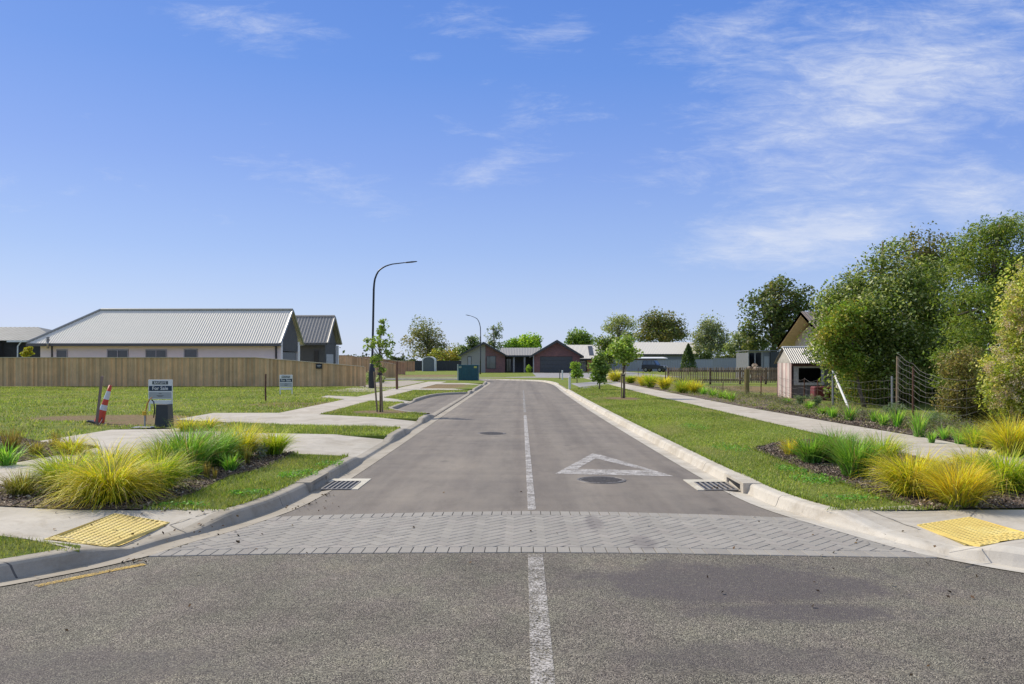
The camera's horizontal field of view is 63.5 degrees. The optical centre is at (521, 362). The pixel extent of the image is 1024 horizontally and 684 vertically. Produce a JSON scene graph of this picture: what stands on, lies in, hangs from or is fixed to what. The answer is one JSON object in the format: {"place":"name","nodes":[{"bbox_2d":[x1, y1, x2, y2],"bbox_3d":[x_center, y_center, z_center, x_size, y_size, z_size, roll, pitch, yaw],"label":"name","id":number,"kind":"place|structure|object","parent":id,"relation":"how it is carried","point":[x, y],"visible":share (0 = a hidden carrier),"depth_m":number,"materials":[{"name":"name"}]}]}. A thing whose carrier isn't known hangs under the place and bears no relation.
{"place":"outdoors","nodes":[
{"label":"outdoors","id":0,"kind":"place"},
{"bbox_2d":[0,506,221,546],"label":"pavement","id":1,"kind":"structure","parent":0,"point":[27,522],"depth_m":7.74,"materials":[{"name":"concrete"}]},
{"bbox_2d":[45,513,169,546],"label":"tactile paving","id":2,"kind":"structure","parent":1,"relation":"on","point":[101,532],"depth_m":7.29,"materials":[{"name":"yellow tile"}]},
{"bbox_2d":[42,383,481,456],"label":"driveway","id":3,"kind":"structure","parent":0,"point":[333,444],"depth_m":16.97,"materials":[{"name":"concrete"}]},
{"bbox_2d":[330,380,423,391],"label":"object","id":4,"kind":"structure","parent":0,"point":[390,384],"depth_m":53.86,"materials":[{"name":"grey concrete"}]},
{"bbox_2d":[0,553,1023,683],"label":"crossroad","id":5,"kind":"structure","parent":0,"point":[439,618],"depth_m":4.95,"materials":[{"name":"grey asphalt"}]},
{"bbox_2d":[528,554,554,683],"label":"line","id":6,"kind":"object","parent":5,"relation":"on","point":[547,636],"visible":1,"depth_m":4.81,"materials":[{"name":"paint"}]},
{"bbox_2d":[0,371,1023,558],"bbox_3d":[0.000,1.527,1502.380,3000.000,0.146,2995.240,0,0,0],"label":"lawn","id":7,"kind":"structure","parent":0,"point":[127,419],"depth_m":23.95,"materials":[{"name":"green plant"}]},
{"bbox_2d":[0,327,50,356],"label":"house","id":8,"kind":"structure","parent":7,"relation":"on","point":[13,340],"depth_m":66.40,"materials":[{"name":"white paint"}]},
{"bbox_2d":[86,385,111,423],"bbox_3d":[-9.874,1.003,19.596,0.440,0.948,0.440,15,-7,-10],"label":"traffic cone","id":9,"kind":"object","parent":7,"relation":"on","point":[103,408],"visible":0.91,"depth_m":19.54,"materials":[{"name":"orange plastic"}]},
{"bbox_2d":[148,380,172,410],"bbox_3d":[-10.689,1.032,24.504,0.703,1.036,0.064,0,0,0],"label":"sale sign","id":10,"kind":"object","parent":7,"relation":"on","point":[160,389],"visible":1,"depth_m":24.48,"materials":[{"name":"white paint"}]},
{"bbox_2d":[155,404,173,426],"bbox_3d":[-8.084,1.201,18.729,0.310,0.518,0.310,0,0,0],"label":"service pedestal","id":11,"kind":"object","parent":7,"relation":"on","point":[164,412],"visible":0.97,"depth_m":18.59,"materials":[{"name":"plastic"}]},
{"bbox_2d":[26,308,304,385],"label":"house","id":12,"kind":"structure","parent":7,"relation":"on","point":[273,333],"depth_m":51.82,"materials":[{"name":"metal"}]},
{"bbox_2d":[0,357,365,386],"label":"timber fence","id":13,"kind":"object","parent":7,"relation":"on","point":[113,371],"visible":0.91,"depth_m":49.00,"materials":[{"name":"brown wood"}]},
{"bbox_2d":[295,315,341,381],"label":"house","id":14,"kind":"structure","parent":7,"relation":"on","point":[321,336],"depth_m":61.17,"materials":[{"name":"grey metal"}]},
{"bbox_2d":[0,382,656,440],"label":"grass","id":15,"kind":"structure","parent":7,"relation":"on","point":[408,395],"depth_m":32.67,"materials":[{"name":"green plant"}]},
{"bbox_2d":[339,355,395,377],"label":"timber fence","id":16,"kind":"object","parent":7,"relation":"on","point":[390,372],"visible":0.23,"depth_m":76.01,"materials":[{"name":"brown wood"}]},
{"bbox_2d":[363,319,395,411],"bbox_3d":[-4.158,0.077,24.166,0.961,2.790,0.773,0,0,0],"label":"sapling","id":17,"kind":"object","parent":7,"relation":"on","point":[378,357],"visible":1,"depth_m":24.12,"materials":[{"name":"green plant"}]},
{"bbox_2d":[369,261,416,387],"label":"street lamp","id":18,"kind":"object","parent":7,"relation":"on","point":[371,375],"visible":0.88,"depth_m":45.81,"materials":[{"name":"metal"}]},
{"bbox_2d":[398,314,450,360],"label":"bare twig tree","id":19,"kind":"object","parent":7,"relation":"on","point":[423,336],"visible":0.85,"depth_m":164.31,"materials":[{"name":"green plant"}]},
{"bbox_2d":[415,361,460,370],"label":"metal fence","id":20,"kind":"object","parent":7,"relation":"on","point":[446,365],"visible":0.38,"depth_m":141.01,"materials":[{"name":"grey metal"}]},
{"bbox_2d":[427,343,460,360],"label":"autumn shrub","id":21,"kind":"object","parent":7,"relation":"on","point":[449,355],"visible":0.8,"depth_m":157.07,"materials":[{"name":"yellow plant"}]},
{"bbox_2d":[457,364,478,379],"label":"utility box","id":22,"kind":"object","parent":7,"relation":"on","point":[467,372],"visible":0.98,"depth_m":66.00,"materials":[{"name":"teal paint"}]},
{"bbox_2d":[457,334,482,358],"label":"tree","id":23,"kind":"object","parent":7,"relation":"on","point":[472,341],"visible":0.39,"depth_m":149.70,"materials":[{"name":"green plant"}]},
{"bbox_2d":[197,397,750,434],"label":"grass","id":24,"kind":"structure","parent":7,"relation":"on","point":[603,401],"depth_m":22.72,"materials":[{"name":"green plant"}]},
{"bbox_2d":[483,321,504,350],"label":"sparse gum tree","id":25,"kind":"object","parent":7,"relation":"on","point":[493,342],"visible":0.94,"depth_m":159.86,"materials":[{"name":"green plant"}]},
{"bbox_2d":[459,340,583,372],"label":"house","id":26,"kind":"structure","parent":7,"relation":"on","point":[556,356],"depth_m":116.20,"materials":[{"name":"brown brick"}]},
{"bbox_2d":[540,356,571,372],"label":"garage door","id":27,"kind":"structure","parent":26,"relation":"in","point":[548,364],"depth_m":114.29,"materials":[{"name":"grey metal"}]},
{"bbox_2d":[500,332,543,348],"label":"bright green tree","id":28,"kind":"object","parent":7,"relation":"on","point":[527,341],"visible":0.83,"depth_m":158.63,"materials":[{"name":"green plant"}]},
{"bbox_2d":[563,327,595,344],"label":"round green tree","id":29,"kind":"object","parent":7,"relation":"on","point":[580,338],"visible":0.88,"depth_m":154.08,"materials":[{"name":"green plant"}]},
{"bbox_2d":[567,345,604,371],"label":"house","id":30,"kind":"structure","parent":7,"relation":"on","point":[587,352],"depth_m":126.63,"materials":[{"name":"metal"}]},
{"bbox_2d":[585,349,611,388],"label":"sapling","id":31,"kind":"object","parent":7,"relation":"on","point":[600,370],"visible":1,"depth_m":43.84,"materials":[{"name":"green plant"}]},
{"bbox_2d":[589,330,638,371],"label":"leafy tree","id":32,"kind":"object","parent":7,"relation":"on","point":[604,342],"visible":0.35,"depth_m":107.67,"materials":[{"name":"green plant"}]},
{"bbox_2d":[600,312,638,337],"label":"feathery tree","id":33,"kind":"object","parent":7,"relation":"on","point":[620,324],"visible":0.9,"depth_m":174.43,"materials":[{"name":"green plant"}]},
{"bbox_2d":[605,334,643,397],"bbox_3d":[4.186,0.165,33.514,1.609,2.614,1.135,0,0,0],"label":"sapling","id":34,"kind":"object","parent":7,"relation":"on","point":[624,350],"visible":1,"depth_m":33.41,"materials":[{"name":"green plant"}]},
{"bbox_2d":[641,360,666,371],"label":"parked car","id":35,"kind":"object","parent":7,"relation":"on","point":[648,365],"visible":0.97,"depth_m":121.64,"materials":[{"name":"paint"}]},
{"bbox_2d":[614,342,696,359],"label":"house","id":36,"kind":"structure","parent":7,"relation":"on","point":[672,350],"depth_m":151.88,"materials":[{"name":"metal"}]},
{"bbox_2d":[607,359,712,370],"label":"metal fence","id":37,"kind":"object","parent":7,"relation":"on","point":[637,364],"visible":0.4,"depth_m":131.02,"materials":[{"name":"grey metal"}]},
{"bbox_2d":[631,306,689,341],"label":"poplar group","id":38,"kind":"object","parent":7,"relation":"on","point":[659,327],"visible":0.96,"depth_m":183.91,"materials":[{"name":"green plant"}]},
{"bbox_2d":[680,343,697,372],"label":"cone conifer","id":39,"kind":"object","parent":7,"relation":"on","point":[688,357],"visible":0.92,"depth_m":99.60,"materials":[{"name":"green plant"}]},
{"bbox_2d":[685,310,731,356],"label":"grey willow","id":40,"kind":"object","parent":7,"relation":"on","point":[706,336],"visible":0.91,"depth_m":148.99,"materials":[{"name":"green plant"}]},
{"bbox_2d":[667,367,777,383],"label":"picket fence","id":41,"kind":"object","parent":7,"relation":"on","point":[765,371],"visible":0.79,"depth_m":54.48,"materials":[{"name":"brown wood"}]},
{"bbox_2d":[713,358,735,369],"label":"metal fence","id":42,"kind":"object","parent":7,"relation":"on","point":[724,362],"visible":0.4,"depth_m":121.01,"materials":[{"name":"grey metal"}]},
{"bbox_2d":[722,330,751,354],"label":"grey willow","id":43,"kind":"object","parent":7,"relation":"on","point":[732,349],"visible":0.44,"depth_m":139.41,"materials":[{"name":"green plant"}]},
{"bbox_2d":[735,350,779,378],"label":"garden shed","id":44,"kind":"structure","parent":7,"relation":"on","point":[763,358],"depth_m":72.20,"materials":[{"name":"grey metal"}]},
{"bbox_2d":[735,272,819,352],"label":"dark round tree","id":45,"kind":"object","parent":7,"relation":"on","point":[777,314],"visible":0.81,"depth_m":83.29,"materials":[{"name":"green plant"}]},
{"bbox_2d":[625,354,976,422],"bbox_3d":[10.384,0.653,55.902,1.693,1.795,75.561,0,0,1],"label":"wire fence","id":46,"kind":"object","parent":7,"relation":"on","point":[897,382],"visible":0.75,"depth_m":22.46,"materials":[{"name":"metal"}]},
{"bbox_2d":[774,346,835,398],"bbox_3d":[11.758,0.442,34.115,2.016,2.215,2.296,0,0,0],"label":"hut","id":47,"kind":"object","parent":7,"relation":"on","point":[796,366],"visible":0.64,"depth_m":33.62,"materials":[{"name":"beige wood"}]},
{"bbox_2d":[793,366,823,384],"bbox_3d":[11.534,0.514,33.179,1.221,0.814,0.038,0,0,0],"label":"window frame","id":48,"kind":"structure","parent":47,"relation":"in","point":[795,368],"depth_m":33.16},
{"bbox_2d":[806,298,870,406],"bbox_3d":[10.383,-0.294,27.024,2.047,3.595,1.668,0,0,0],"label":"lime leaf tree","id":49,"kind":"object","parent":7,"relation":"on","point":[834,335],"visible":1,"depth_m":26.78,"materials":[{"name":"green plant"}]},
{"bbox_2d":[777,311,1001,390],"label":"house","id":50,"kind":"structure","parent":7,"relation":"on","point":[790,337],"depth_m":46.63,"materials":[{"name":"wood"}]},
{"bbox_2d":[797,236,988,402],"bbox_3d":[13.553,-1.491,29.602,5.487,5.962,8.238,0,0,40],"label":"privet tree","id":51,"kind":"object","parent":7,"relation":"on","point":[889,338],"visible":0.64,"depth_m":28.10,"materials":[{"name":"green plant"}]},
{"bbox_2d":[828,353,963,403],"bbox_3d":[13.556,0.449,30.149,5.980,2.132,3.241,0,0,-20],"label":"understorey bush","id":52,"kind":"object","parent":7,"relation":"on","point":[876,394],"visible":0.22,"depth_m":28.99,"materials":[{"name":"green plant"}]},
{"bbox_2d":[884,220,976,300],"bbox_3d":[16.334,-2.070,32.943,3.467,7.126,2.396,0,0,0],"label":"olive brown tree","id":53,"kind":"object","parent":7,"relation":"on","point":[927,249],"visible":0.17,"depth_m":32.73,"materials":[{"name":"green plant"}]},
{"bbox_2d":[929,343,1015,423],"bbox_3d":[10.680,0.514,19.527,1.988,1.938,1.398,0,0,0],"label":"bramble bush","id":54,"kind":"object","parent":7,"relation":"on","point":[962,372],"visible":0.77,"depth_m":19.36,"materials":[{"name":"green plant"}]},
{"bbox_2d":[922,209,1023,409],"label":"willow leaf tree","id":55,"kind":"object","parent":7,"relation":"on","point":[991,257],"visible":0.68,"depth_m":24.49,"materials":[{"name":"green plant"}]},
{"bbox_2d":[968,256,1023,425],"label":"bush","id":56,"kind":"object","parent":7,"relation":"on","point":[1006,389],"visible":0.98,"depth_m":17.40,"materials":[{"name":"green plant"}]},
{"bbox_2d":[0,378,1023,484],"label":"path","id":57,"kind":"structure","parent":0,"point":[799,422],"depth_m":19.20,"materials":[{"name":"concrete"}]},
{"bbox_2d":[0,438,31,465],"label":"strappy plant","id":58,"kind":"object","parent":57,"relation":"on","point":[7,458],"visible":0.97,"depth_m":11.54,"materials":[{"name":"green plant"}]},
{"bbox_2d":[42,428,100,454],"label":"tussock","id":59,"kind":"object","parent":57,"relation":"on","point":[73,443],"visible":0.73,"depth_m":13.00,"materials":[{"name":"yellow plant"}]},
{"bbox_2d":[906,406,932,436],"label":"strappy plant","id":60,"kind":"object","parent":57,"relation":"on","point":[918,423],"visible":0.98,"depth_m":15.94,"materials":[{"name":"green plant"}]},
{"bbox_2d":[0,386,1023,586],"bbox_3d":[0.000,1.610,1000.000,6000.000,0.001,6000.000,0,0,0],"label":"ground","id":61,"kind":"structure","parent":0,"point":[453,512],"depth_m":6.79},
{"bbox_2d":[1,439,60,460],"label":"planting bed","id":62,"kind":"object","parent":61,"relation":"on","point":[36,457],"visible":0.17,"depth_m":12.89,"materials":[{"name":"brown soil"}]},
{"bbox_2d":[0,425,28,452],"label":"sedge","id":63,"kind":"object","parent":62,"relation":"on","point":[12,439],"visible":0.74,"depth_m":13.19,"materials":[{"name":"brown plant"}]},
{"bbox_2d":[16,437,54,455],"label":"sedge","id":64,"kind":"object","parent":62,"relation":"on","point":[36,448],"visible":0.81,"depth_m":12.66,"materials":[{"name":"green plant"}]},
{"bbox_2d":[0,436,1023,508],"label":"mulch","id":65,"kind":"object","parent":62,"relation":"on","point":[824,466],"visible":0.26,"depth_m":9.55,"materials":[{"name":"brown wood"}]},
{"bbox_2d":[217,450,243,470],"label":"strappy plant","id":66,"kind":"object","parent":65,"relation":"on","point":[230,465],"visible":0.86,"depth_m":10.92,"materials":[{"name":"green plant"}]},
{"bbox_2d":[800,424,862,463],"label":"tussock","id":67,"kind":"object","parent":65,"relation":"on","point":[826,440],"visible":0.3,"depth_m":11.76,"materials":[{"name":"green plant"}]},
{"bbox_2d":[849,427,923,466],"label":"tussock","id":68,"kind":"object","parent":65,"relation":"on","point":[892,447],"visible":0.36,"depth_m":11.33,"materials":[{"name":"green plant"}]},
{"bbox_2d":[0,453,292,508],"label":"planting bed","id":69,"kind":"object","parent":61,"relation":"on","point":[75,507],"visible":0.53,"depth_m":8.80,"materials":[{"name":"brown soil"}]},
{"bbox_2d":[0,468,48,495],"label":"tussock","id":70,"kind":"object","parent":69,"relation":"on","point":[17,485],"visible":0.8,"depth_m":8.90,"materials":[{"name":"green plant"}]},
{"bbox_2d":[3,441,123,496],"bbox_3d":[-5.077,1.158,9.299,1.396,0.581,1.387,0,0,0],"label":"tussock","id":71,"kind":"object","parent":69,"relation":"on","point":[54,465],"visible":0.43,"depth_m":9.12,"materials":[{"name":"green plant"}]},
{"bbox_2d":[11,441,186,510],"bbox_3d":[-4.258,1.117,8.546,1.575,0.664,1.579,0,0,0],"label":"tussock","id":72,"kind":"object","parent":69,"relation":"on","point":[97,484],"visible":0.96,"depth_m":8.37,"materials":[{"name":"yellow plant"}]},
{"bbox_2d":[60,434,164,468],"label":"tussock","id":73,"kind":"object","parent":69,"relation":"on","point":[116,450],"visible":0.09,"depth_m":10.14,"materials":[{"name":"yellow plant"}]},
{"bbox_2d":[130,432,192,463],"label":"tussock","id":74,"kind":"object","parent":69,"relation":"on","point":[158,448],"visible":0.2,"depth_m":10.55,"materials":[{"name":"green plant"}]},
{"bbox_2d":[112,441,214,491],"bbox_3d":[-4.107,1.154,9.274,1.290,0.591,1.296,0,0,0],"label":"tussock","id":75,"kind":"object","parent":69,"relation":"on","point":[170,465],"visible":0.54,"depth_m":9.21,"materials":[{"name":"green plant"}]},
{"bbox_2d":[136,416,237,473],"bbox_3d":[-4.297,1.080,10.707,1.491,0.740,1.445,0,0,0],"label":"tussock","id":76,"kind":"object","parent":69,"relation":"on","point":[203,446],"visible":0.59,"depth_m":10.55,"materials":[{"name":"green plant"}]},
{"bbox_2d":[171,421,259,466],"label":"tussock","id":77,"kind":"object","parent":69,"relation":"on","point":[228,448],"visible":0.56,"depth_m":11.33,"materials":[{"name":"green plant"}]},
{"bbox_2d":[209,417,275,459],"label":"tussock","id":78,"kind":"object","parent":69,"relation":"on","point":[251,439],"visible":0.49,"depth_m":12.24,"materials":[{"name":"green plant"}]},
{"bbox_2d":[245,425,306,455],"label":"tussock","id":79,"kind":"object","parent":69,"relation":"on","point":[279,443],"visible":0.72,"depth_m":12.75,"materials":[{"name":"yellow plant"}]},
{"bbox_2d":[0,380,489,585],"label":"kerb","id":80,"kind":"structure","parent":61,"relation":"on","point":[30,567],"depth_m":7.76,"materials":[{"name":"concrete"}]},
{"bbox_2d":[388,392,466,413],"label":"kerb","id":81,"kind":"structure","parent":61,"relation":"on","point":[397,406],"depth_m":33.72,"materials":[{"name":"concrete"}]},
{"bbox_2d":[398,394,469,415],"bbox_3d":[-3.305,1.549,32.050,1.630,0.001,16.300,0,0,0],"label":"parking bay","id":82,"kind":"object","parent":61,"relation":"on","point":[430,405],"visible":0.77,"depth_m":30.34,"materials":[{"name":"concrete"}]},
{"bbox_2d":[382,378,1023,572],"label":"kerb","id":83,"kind":"structure","parent":61,"relation":"on","point":[1003,557],"depth_m":8.43,"materials":[{"name":"concrete"}]},
{"bbox_2d":[606,378,991,448],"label":"planting bed","id":84,"kind":"object","parent":61,"relation":"on","point":[656,387],"visible":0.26,"depth_m":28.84,"materials":[{"name":"brown soil"}]},
{"bbox_2d":[664,388,992,446],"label":"weeds","id":85,"kind":"object","parent":84,"relation":"on","point":[780,407],"visible":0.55,"depth_m":25.43,"materials":[{"name":"green plant"}]},
{"bbox_2d":[708,381,1002,433],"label":"dry weeds","id":86,"kind":"object","parent":84,"relation":"on","point":[859,412],"visible":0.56,"depth_m":21.31,"materials":[{"name":"brown plant"}]},
{"bbox_2d":[945,421,998,447],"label":"tussock","id":87,"kind":"object","parent":84,"relation":"on","point":[968,442],"visible":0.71,"depth_m":13.99,"materials":[{"name":"green plant"}]},
{"bbox_2d":[959,409,1023,456],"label":"tussock","id":88,"kind":"object","parent":84,"relation":"on","point":[1002,437],"visible":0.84,"depth_m":12.64,"materials":[{"name":"yellow plant"}]},
{"bbox_2d":[760,441,1023,508],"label":"planting bed","id":89,"kind":"object","parent":61,"relation":"on","point":[921,502],"visible":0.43,"depth_m":8.86,"materials":[{"name":"brown soil"}]},
{"bbox_2d":[777,429,837,463],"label":"tussock","id":90,"kind":"object","parent":89,"relation":"on","point":[805,453],"visible":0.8,"depth_m":11.70,"materials":[{"name":"green plant"}]},
{"bbox_2d":[813,428,893,477],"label":"tussock","id":91,"kind":"object","parent":89,"relation":"on","point":[849,460],"visible":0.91,"depth_m":10.27,"materials":[{"name":"green plant"}]},
{"bbox_2d":[847,441,987,502],"bbox_3d":[4.246,1.146,8.971,1.408,0.606,1.430,0,0,0],"label":"tussock","id":92,"kind":"object","parent":89,"relation":"on","point":[896,474],"visible":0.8,"depth_m":8.84,"materials":[{"name":"yellow plant"}]},
{"bbox_2d":[903,451,1019,508],"bbox_3d":[4.407,1.169,8.335,1.253,0.561,1.223,0,0,0],"label":"tussock","id":93,"kind":"object","parent":89,"relation":"on","point":[960,486],"visible":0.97,"depth_m":8.17,"materials":[{"name":"yellow plant"}]},
{"bbox_2d":[939,444,1003,471],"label":"tussock","id":94,"kind":"object","parent":89,"relation":"on","point":[961,459],"visible":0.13,"depth_m":10.11,"materials":[{"name":"yellow plant"}]},
{"bbox_2d":[948,439,1023,496],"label":"tussock","id":95,"kind":"object","parent":89,"relation":"on","point":[1014,475],"visible":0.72,"depth_m":9.11,"materials":[{"name":"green plant"}]},
{"bbox_2d":[0,0,1023,360],"label":"sky","id":96,"kind":"structure","parent":0,"point":[546,168],"materials":[{"name":"blue"}]},
{"bbox_2d":[276,380,790,517],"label":"road","id":97,"kind":"structure","parent":0,"point":[458,460],"depth_m":11.96,"materials":[{"name":"grey asphalt"}]},
{"bbox_2d":[294,472,370,492],"bbox_3d":[-2.370,1.511,10.450,0.760,0.138,1.040,0,0,0],"label":"storm drain","id":98,"kind":"object","parent":97,"relation":"on","point":[309,481],"visible":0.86,"depth_m":10.36,"materials":[{"name":"concrete"}]},
{"bbox_2d":[524,415,535,509],"bbox_3d":[0.110,1.546,16.440,0.085,0.001,15.520,0,0,0],"label":"line","id":99,"kind":"object","parent":97,"relation":"on","point":[530,473],"visible":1,"depth_m":11.44,"materials":[{"name":"white paint"}]},
{"bbox_2d":[577,476,625,483],"bbox_3d":[1.052,1.544,10.871,0.650,0.011,0.650,0,0,0],"label":"manhole cover","id":100,"kind":"object","parent":97,"relation":"on","point":[601,479],"visible":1,"depth_m":10.86,"materials":[{"name":"metal"}]},
{"bbox_2d":[557,453,670,475],"bbox_3d":[1.265,1.546,12.626,1.598,0.001,2.798,0,0,0],"label":"road marking","id":101,"kind":"object","parent":97,"relation":"on","point":[564,471],"visible":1,"depth_m":11.81,"materials":[{"name":"white paint"}]},
{"bbox_2d":[683,473,761,493],"bbox_3d":[2.500,1.511,10.385,0.740,0.138,1.010,0,0,0],"label":"storm drain","id":102,"kind":"object","parent":97,"relation":"on","point":[742,482],"visible":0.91,"depth_m":10.35,"materials":[{"name":"concrete"}]},
{"bbox_2d":[149,511,936,557],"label":"block paving","id":103,"kind":"structure","parent":0,"point":[604,532],"depth_m":7.34,"materials":[{"name":"grey concrete"}]},
{"bbox_2d":[36,484,1011,675],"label":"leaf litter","id":104,"kind":"object","parent":103,"relation":"on","point":[911,674],"visible":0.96,"depth_m":7.10,"materials":[{"name":"brown plant"}]},
{"bbox_2d":[533,372,675,387],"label":"driveway","id":105,"kind":"structure","parent":0,"point":[585,384],"depth_m":89.95,"materials":[{"name":"grey concrete"}]},
{"bbox_2d":[846,505,1023,547],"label":"pavement","id":106,"kind":"structure","parent":0,"point":[1013,519],"depth_m":7.79,"materials":[{"name":"concrete"}]},
{"bbox_2d":[917,517,1023,546],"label":"tactile paving","id":107,"kind":"structure","parent":106,"relation":"on","point":[972,531],"depth_m":7.24,"materials":[{"name":"yellow tile"}]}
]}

